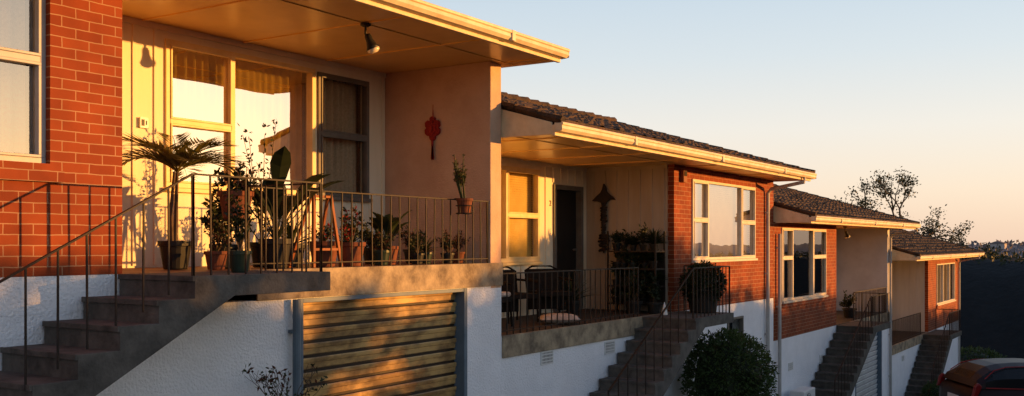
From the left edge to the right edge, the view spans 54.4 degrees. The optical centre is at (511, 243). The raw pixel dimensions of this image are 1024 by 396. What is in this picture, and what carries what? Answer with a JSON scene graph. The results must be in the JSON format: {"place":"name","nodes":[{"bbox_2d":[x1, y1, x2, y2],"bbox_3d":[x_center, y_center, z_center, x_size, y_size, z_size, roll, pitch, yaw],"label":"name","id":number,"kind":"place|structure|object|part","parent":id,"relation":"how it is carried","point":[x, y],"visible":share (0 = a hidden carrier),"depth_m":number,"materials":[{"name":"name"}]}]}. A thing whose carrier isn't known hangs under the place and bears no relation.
{"place":"outdoors","nodes":[
{"label":"outdoors","id":0,"kind":"place"},
{"bbox_2d":[423,0,1023,244],"label":"sky","id":1,"kind":"structure","parent":0,"point":[844,91],"materials":[{"name":"blue"}]},
{"bbox_2d":[937,358,1023,395],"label":"parked car","id":2,"kind":"object","parent":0,"point":[992,377],"visible":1,"depth_m":20.65,"materials":[{"name":"red paint"}]},
{"bbox_3d":[11.209,2.797,21.202,3.276,0.479,1.680,2,0,0],"label":"window","id":3,"kind":"part","parent":2,"relation":"part of","materials":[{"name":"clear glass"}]},
{"bbox_2d":[960,257,1023,358],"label":"hillside","id":4,"kind":"structure","parent":0,"point":[991,305],"depth_m":48.55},
{"bbox_2d":[960,250,1023,265],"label":"hillside scrub","id":5,"kind":"object","parent":4,"relation":"on","point":[1001,257],"visible":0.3,"depth_m":53.06,"materials":[{"name":"green plant"}]},
{"bbox_2d":[967,245,1023,257],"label":"hill","id":6,"kind":"structure","parent":0,"point":[1008,248],"depth_m":336.87,"materials":[{"name":"green plant"}]},
{"bbox_2d":[950,240,1023,258],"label":"distant trees","id":7,"kind":"object","parent":6,"relation":"on","point":[1011,242],"visible":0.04,"depth_m":338.74,"materials":[{"name":"green plant"}]},
{"bbox_2d":[989,241,1007,248],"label":"distant house","id":8,"kind":"structure","parent":6,"relation":"on","point":[1003,245],"depth_m":333.16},
{"bbox_3d":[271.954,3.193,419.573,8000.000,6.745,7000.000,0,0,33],"label":"ground","id":9,"kind":"structure","parent":0,"visible":0},
{"bbox_2d":[0,0,569,395],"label":"house","id":10,"kind":"structure","parent":9,"relation":"on","point":[96,299],"depth_m":9.52,"materials":[{"name":"red brick"}]},
{"bbox_2d":[0,0,45,162],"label":"window","id":11,"kind":"structure","parent":10,"relation":"in","point":[14,57],"depth_m":6.99,"materials":[{"name":"grey paint"}]},
{"bbox_2d":[122,131,250,268],"bbox_3d":[-2.938,-0.411,8.866,1.356,1.274,1.123,0,0,33],"label":"potted plant","id":12,"kind":"object","parent":10,"relation":"on","point":[176,161],"visible":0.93,"depth_m":8.75,"materials":[{"name":"green plant"}]},
{"bbox_2d":[200,211,234,269],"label":"potted plant","id":13,"kind":"object","parent":10,"relation":"on","point":[219,258],"visible":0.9,"depth_m":8.59,"materials":[{"name":"green plant"}]},
{"bbox_2d":[196,167,243,268],"bbox_3d":[-2.729,-0.243,9.092,0.444,0.938,0.439,0,0,33],"label":"potted plant","id":14,"kind":"object","parent":10,"relation":"on","point":[217,212],"visible":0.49,"depth_m":9.06,"materials":[{"name":"green plant"}]},
{"bbox_2d":[222,219,244,250],"bbox_3d":[-2.392,0.009,8.687,0.262,0.438,0.261,0,0,33],"label":"plant stand","id":15,"kind":"object","parent":10,"relation":"on","point":[223,220],"visible":0.27,"depth_m":8.65,"materials":[{"name":"metal"}]},
{"bbox_2d":[217,161,265,218],"bbox_3d":[-2.387,-0.471,8.708,0.336,0.515,0.372,0,0,33],"label":"potted plant","id":16,"kind":"object","parent":15,"relation":"on","point":[239,186],"visible":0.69,"depth_m":8.67,"materials":[{"name":"green plant"}]},
{"bbox_2d":[221,188,259,272],"bbox_3d":[-2.141,-0.109,7.848,0.318,0.671,0.239,0,0,-15],"label":"potted plant","id":17,"kind":"object","parent":10,"relation":"on","point":[237,261],"visible":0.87,"depth_m":7.81,"materials":[{"name":"green plant"}]},
{"bbox_2d":[163,38,318,199],"bbox_3d":[-2.830,-1.252,10.563,0.130,1.495,2.090,0,0,33],"label":"window","id":18,"kind":"structure","parent":10,"relation":"in","point":[208,91],"depth_m":10.49,"materials":[{"name":"yellow paint"}]},
{"bbox_2d":[237,119,281,266],"bbox_3d":[-2.423,-0.492,9.631,0.449,1.437,0.806,0,0,33],"label":"potted plant","id":19,"kind":"object","parent":10,"relation":"on","point":[255,250],"visible":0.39,"depth_m":9.57,"materials":[{"name":"green plant"}]},
{"bbox_2d":[229,146,342,267],"bbox_3d":[-2.146,-0.321,9.328,1.080,1.094,0.917,0,0,10],"label":"potted plant","id":20,"kind":"object","parent":10,"relation":"on","point":[280,163],"visible":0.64,"depth_m":9.06,"materials":[{"name":"green plant"}]},
{"bbox_2d":[270,215,326,266],"bbox_3d":[-2.094,-0.053,9.575,0.630,0.559,0.602,0,0,-4],"label":"potted plant","id":21,"kind":"object","parent":10,"relation":"on","point":[288,236],"visible":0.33,"depth_m":9.54,"materials":[{"name":"green plant"}]},
{"bbox_2d":[288,194,342,267],"bbox_3d":[-1.890,-0.122,9.567,0.347,0.706,0.403,0,0,33],"label":"wooden stand","id":22,"kind":"object","parent":10,"relation":"on","point":[314,249],"visible":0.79,"depth_m":9.47,"materials":[{"name":"orange wood"}]},
{"bbox_2d":[307,214,339,266],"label":"potted plant","id":23,"kind":"object","parent":10,"relation":"on","point":[325,254],"visible":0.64,"depth_m":9.66,"materials":[{"name":"green plant"}]},
{"bbox_2d":[317,72,372,201],"bbox_3d":[-2.072,-1.242,11.877,0.288,1.475,0.920,0,0,33],"label":"window","id":24,"kind":"structure","parent":10,"relation":"in","point":[337,137],"depth_m":11.98,"materials":[{"name":"grey paint"}]},
{"bbox_2d":[328,225,374,248],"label":"potted plant","id":25,"kind":"object","parent":10,"relation":"on","point":[353,239],"visible":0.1,"depth_m":10.43,"materials":[{"name":"green plant"}]},
{"bbox_2d":[339,206,365,265],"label":"potted plant","id":26,"kind":"object","parent":10,"relation":"on","point":[346,247],"visible":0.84,"depth_m":9.94,"materials":[{"name":"green plant"}]},
{"bbox_2d":[355,218,395,263],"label":"potted plant","id":27,"kind":"object","parent":10,"relation":"on","point":[367,254],"visible":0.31,"depth_m":10.96,"materials":[{"name":"green plant"}]},
{"bbox_2d":[359,229,393,264],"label":"potted plant","id":28,"kind":"object","parent":10,"relation":"on","point":[377,252],"visible":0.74,"depth_m":10.34,"materials":[{"name":"green plant"}]},
{"bbox_2d":[301,288,466,395],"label":"garage door","id":29,"kind":"structure","parent":10,"relation":"in","point":[414,343],"depth_m":10.21,"materials":[{"name":"brown metal"}]},
{"bbox_2d":[366,210,411,264],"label":"potted plant","id":30,"kind":"object","parent":10,"relation":"on","point":[385,223],"visible":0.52,"depth_m":10.64,"materials":[{"name":"green plant"}]},
{"bbox_2d":[397,225,427,262],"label":"potted plant","id":31,"kind":"object","parent":10,"relation":"on","point":[402,235],"visible":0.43,"depth_m":11.49,"materials":[{"name":"green plant"}]},
{"bbox_2d":[407,228,427,263],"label":"potted plant","id":32,"kind":"object","parent":10,"relation":"on","point":[413,246],"visible":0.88,"depth_m":10.90,"materials":[{"name":"green plant"}]},
{"bbox_2d":[411,237,438,263],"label":"potted plant","id":33,"kind":"object","parent":10,"relation":"on","point":[429,254],"visible":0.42,"depth_m":11.14,"materials":[{"name":"green plant"}]},
{"bbox_2d":[425,111,440,159],"bbox_3d":[-0.966,-1.345,12.023,0.220,0.670,0.068,0,0,33],"label":"hanging ornament","id":34,"kind":"object","parent":10,"relation":"hanging from","point":[432,129],"visible":1,"depth_m":12.01,"materials":[{"name":"red paint"}]},
{"bbox_2d":[433,230,456,262],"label":"potted plant","id":35,"kind":"object","parent":10,"relation":"on","point":[446,248],"visible":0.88,"depth_m":11.33,"materials":[{"name":"green plant"}]},
{"bbox_2d":[449,230,470,262],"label":"potted plant","id":36,"kind":"object","parent":10,"relation":"on","point":[461,255],"visible":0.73,"depth_m":11.59,"materials":[{"name":"green plant"}]},
{"bbox_2d":[454,198,473,213],"bbox_3d":[-0.527,-0.416,11.031,0.203,0.184,0.203,0,0,-12],"label":"railing pot holder","id":37,"kind":"object","parent":10,"relation":"hanging from","point":[457,205],"visible":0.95,"depth_m":10.96,"materials":[{"name":"metal"}]},
{"bbox_2d":[452,154,472,212],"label":"potted plant","id":38,"kind":"object","parent":37,"relation":"in","point":[459,179],"visible":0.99,"depth_m":10.96,"materials":[{"name":"green plant"}]},
{"bbox_2d":[242,363,327,395],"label":"garden shrub","id":39,"kind":"object","parent":9,"relation":"on","point":[264,378],"visible":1,"depth_m":8.21,"materials":[{"name":"green plant"}]},
{"bbox_2d":[501,92,816,395],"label":"house","id":40,"kind":"structure","parent":9,"relation":"on","point":[696,201],"depth_m":15.67,"materials":[{"name":"red brick"}]},
{"bbox_2d":[501,283,512,326],"bbox_3d":[-0.358,0.711,13.033,0.592,0.776,0.616,0,0,21],"label":"porch chair","id":41,"kind":"object","parent":40,"relation":"on","point":[503,299],"visible":0.16,"depth_m":13.16,"materials":[{"name":"metal"}]},
{"bbox_2d":[501,291,510,296],"bbox_3d":[-0.279,0.663,12.991,0.400,0.066,0.400,0,0,33],"label":"seat cushion","id":42,"kind":"object","parent":41,"relation":"on","point":[503,293],"visible":0.24,"depth_m":12.93,"materials":[{"name":"white fabric"}]},
{"bbox_2d":[501,266,538,323],"bbox_3d":[-0.011,0.711,14.025,0.616,0.776,0.592,0,0,-37],"label":"porch chair","id":43,"kind":"object","parent":40,"relation":"on","point":[516,295],"visible":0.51,"depth_m":14.21,"materials":[{"name":"metal"}]},
{"bbox_2d":[501,165,542,265],"bbox_3d":[-0.147,-0.412,14.753,0.185,1.475,2.040,0,0,33],"label":"window","id":44,"kind":"structure","parent":40,"relation":"in","point":[516,207],"depth_m":15.26,"materials":[{"name":"yellow paint"}]},
{"bbox_2d":[524,265,573,315],"bbox_3d":[0.545,0.711,14.690,0.616,0.776,0.591,0,0,-22],"label":"porch chair","id":45,"kind":"object","parent":40,"relation":"on","point":[548,290],"visible":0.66,"depth_m":14.86,"materials":[{"name":"metal"}]},
{"bbox_2d":[538,313,580,322],"bbox_3d":[0.643,1.018,13.586,0.540,0.135,0.400,0,0,-5],"label":"cushion","id":46,"kind":"object","parent":40,"relation":"on","point":[548,318],"visible":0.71,"depth_m":13.41,"materials":[{"name":"white fabric"}]},
{"bbox_2d":[553,184,582,311],"bbox_3d":[0.881,0.073,16.363,0.140,2.046,0.960,0,0,33],"label":"door","id":47,"kind":"structure","parent":40,"relation":"in","point":[567,204],"depth_m":16.47,"materials":[{"name":"paint"}]},
{"bbox_2d":[560,272,599,314],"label":"potted plant","id":48,"kind":"object","parent":40,"relation":"on","point":[576,301],"visible":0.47,"depth_m":15.37,"materials":[{"name":"green plant"}]},
{"bbox_2d":[592,184,615,252],"bbox_3d":[1.522,-0.420,16.616,0.433,1.161,0.078,0,0,33],"label":"driftwood mobile","id":49,"kind":"object","parent":40,"relation":"attached to","point":[603,197],"visible":0.97,"depth_m":16.59,"materials":[{"name":"brown wood"}]},
{"bbox_2d":[620,262,648,313],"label":"potted plant","id":50,"kind":"object","parent":40,"relation":"on","point":[642,285],"visible":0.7,"depth_m":15.60,"materials":[{"name":"green plant"}]},
{"bbox_2d":[607,231,664,310],"bbox_3d":[1.998,0.448,16.044,0.864,1.300,0.364,0,0,33],"label":"plant shelf","id":51,"kind":"object","parent":40,"relation":"on","point":[660,266],"visible":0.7,"depth_m":15.99,"materials":[{"name":"metal"}]},
{"bbox_2d":[609,287,621,301],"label":"potted plant","id":52,"kind":"object","parent":51,"relation":"on","point":[613,293],"visible":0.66,"depth_m":16.14,"materials":[{"name":"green plant"}]},
{"bbox_2d":[610,260,622,284],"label":"potted plant","id":53,"kind":"object","parent":51,"relation":"on","point":[617,273],"visible":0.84,"depth_m":16.12,"materials":[{"name":"green plant"}]},
{"bbox_2d":[612,241,621,267],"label":"potted plant","id":54,"kind":"object","parent":51,"relation":"on","point":[616,264],"visible":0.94,"depth_m":16.11,"materials":[{"name":"green plant"}]},
{"bbox_2d":[609,232,625,250],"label":"potted plant","id":55,"kind":"object","parent":51,"relation":"on","point":[615,237],"visible":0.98,"depth_m":16.13,"materials":[{"name":"green plant"}]},
{"bbox_2d":[614,279,631,302],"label":"potted plant","id":56,"kind":"object","parent":51,"relation":"on","point":[626,289],"visible":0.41,"depth_m":16.07,"materials":[{"name":"green plant"}]},
{"bbox_2d":[615,245,631,267],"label":"potted plant","id":57,"kind":"object","parent":51,"relation":"on","point":[623,255],"visible":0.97,"depth_m":16.04,"materials":[{"name":"green plant"}]},
{"bbox_2d":[614,229,635,250],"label":"potted plant","id":58,"kind":"object","parent":51,"relation":"on","point":[622,235],"visible":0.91,"depth_m":16.10,"materials":[{"name":"green plant"}]},
{"bbox_2d":[622,235,641,250],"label":"potted plant","id":59,"kind":"object","parent":51,"relation":"on","point":[633,241],"visible":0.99,"depth_m":15.99,"materials":[{"name":"green plant"}]},
{"bbox_2d":[625,257,642,284],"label":"potted plant","id":60,"kind":"object","parent":51,"relation":"on","point":[633,266],"visible":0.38,"depth_m":15.94,"materials":[{"name":"green plant"}]},
{"bbox_2d":[636,222,647,250],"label":"potted plant","id":61,"kind":"object","parent":51,"relation":"on","point":[643,247],"visible":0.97,"depth_m":15.93,"materials":[{"name":"green plant"}]},
{"bbox_2d":[639,276,649,302],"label":"potted plant","id":62,"kind":"object","parent":51,"relation":"on","point":[643,299],"visible":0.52,"depth_m":15.90,"materials":[{"name":"green plant"}]},
{"bbox_2d":[636,266,653,285],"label":"potted plant","id":63,"kind":"object","parent":51,"relation":"on","point":[643,273],"visible":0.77,"depth_m":15.85,"materials":[{"name":"green plant"}]},
{"bbox_2d":[640,248,664,267],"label":"potted plant","id":64,"kind":"object","parent":51,"relation":"on","point":[650,258],"visible":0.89,"depth_m":15.79,"materials":[{"name":"green plant"}]},
{"bbox_2d":[637,229,667,250],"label":"potted plant","id":65,"kind":"object","parent":51,"relation":"on","point":[650,237],"visible":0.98,"depth_m":15.73,"materials":[{"name":"green plant"}]},
{"bbox_2d":[643,276,662,301],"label":"potted plant","id":66,"kind":"object","parent":51,"relation":"on","point":[649,297],"visible":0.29,"depth_m":15.84,"materials":[{"name":"green plant"}]},
{"bbox_2d":[646,272,661,313],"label":"potted plant","id":67,"kind":"object","parent":40,"relation":"on","point":[653,307],"visible":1,"depth_m":15.55,"materials":[{"name":"green plant"}]},
{"bbox_2d":[661,302,667,314],"bbox_3d":[2.341,0.996,15.286,0.097,0.200,0.100,0,0,33],"label":"cone ornament","id":68,"kind":"object","parent":40,"relation":"on","point":[665,312],"visible":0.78,"depth_m":15.26,"materials":[{"name":"white plastic"}]},
{"bbox_2d":[679,260,727,312],"bbox_3d":[3.038,0.674,15.824,0.793,0.843,0.769,0,0,33],"label":"potted shrub","id":69,"kind":"object","parent":40,"relation":"on","point":[689,283],"visible":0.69,"depth_m":15.64,"materials":[{"name":"green plant"}]},
{"bbox_2d":[692,179,757,262],"bbox_3d":[3.838,-0.378,17.908,0.130,1.405,3.130,0,0,33],"label":"window","id":70,"kind":"structure","parent":40,"relation":"in","point":[723,214],"depth_m":17.85,"materials":[{"name":"paint"}]},
{"bbox_2d":[727,316,743,341],"bbox_3d":[4.085,1.675,18.326,0.090,0.650,0.800,0,0,33],"label":"window","id":71,"kind":"structure","parent":40,"relation":"in","point":[740,318],"depth_m":18.62,"materials":[{"name":"grey paint"}]},
{"bbox_2d":[677,327,779,395],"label":"round shrub","id":72,"kind":"object","parent":9,"relation":"on","point":[722,366],"visible":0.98,"depth_m":15.41,"materials":[{"name":"green plant"}]},
{"bbox_2d":[790,386,814,395],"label":"heat pump","id":73,"kind":"object","parent":9,"relation":"on","point":[804,391],"visible":1,"depth_m":20.53,"materials":[{"name":"white plastic"}]},
{"bbox_2d":[773,184,920,395],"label":"house","id":74,"kind":"structure","parent":9,"relation":"on","point":[827,251],"depth_m":23.52,"materials":[{"name":"red brick"}]},
{"bbox_2d":[781,228,827,303],"bbox_3d":[6.451,0.457,21.940,0.130,1.575,3.300,0,0,33],"label":"window","id":75,"kind":"structure","parent":74,"relation":"in","point":[812,256],"depth_m":22.20,"materials":[{"name":"paint"}]},
{"bbox_2d":[839,290,854,317],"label":"potted plant","id":76,"kind":"object","parent":74,"relation":"on","point":[848,311],"visible":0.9,"depth_m":26.53,"materials":[{"name":"green plant"}]},
{"bbox_2d":[855,331,881,395],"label":"garage door","id":77,"kind":"structure","parent":74,"relation":"in","point":[869,382],"depth_m":27.66,"materials":[{"name":"white metal"}]},
{"bbox_2d":[834,166,973,245],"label":"tree","id":78,"kind":"object","parent":9,"relation":"on","point":[903,182],"visible":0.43,"depth_m":60.13,"materials":[{"name":"green plant"}]},
{"bbox_2d":[920,382,939,395],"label":"garden bush","id":79,"kind":"object","parent":9,"relation":"on","point":[932,390],"visible":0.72,"depth_m":28.13,"materials":[{"name":"green plant"}]},
{"bbox_2d":[889,229,983,395],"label":"house","id":80,"kind":"structure","parent":9,"relation":"on","point":[926,333],"depth_m":33.87,"materials":[{"name":"white paint"}]},
{"bbox_2d":[936,262,955,305],"bbox_3d":[15.932,1.458,36.567,0.130,1.475,3.740,0,0,33],"label":"window","id":81,"kind":"structure","parent":80,"relation":"in","point":[945,272],"depth_m":36.64,"materials":[{"name":"paint"}]},
{"bbox_2d":[944,236,1005,258],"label":"tree","id":82,"kind":"object","parent":9,"relation":"on","point":[990,252],"visible":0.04,"depth_m":56.26,"materials":[{"name":"green plant"}]},
{"bbox_2d":[960,345,1007,363],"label":"round shrub","id":83,"kind":"object","parent":9,"relation":"on","point":[976,353],"visible":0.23,"depth_m":40.30,"materials":[{"name":"green plant"}]}
]}

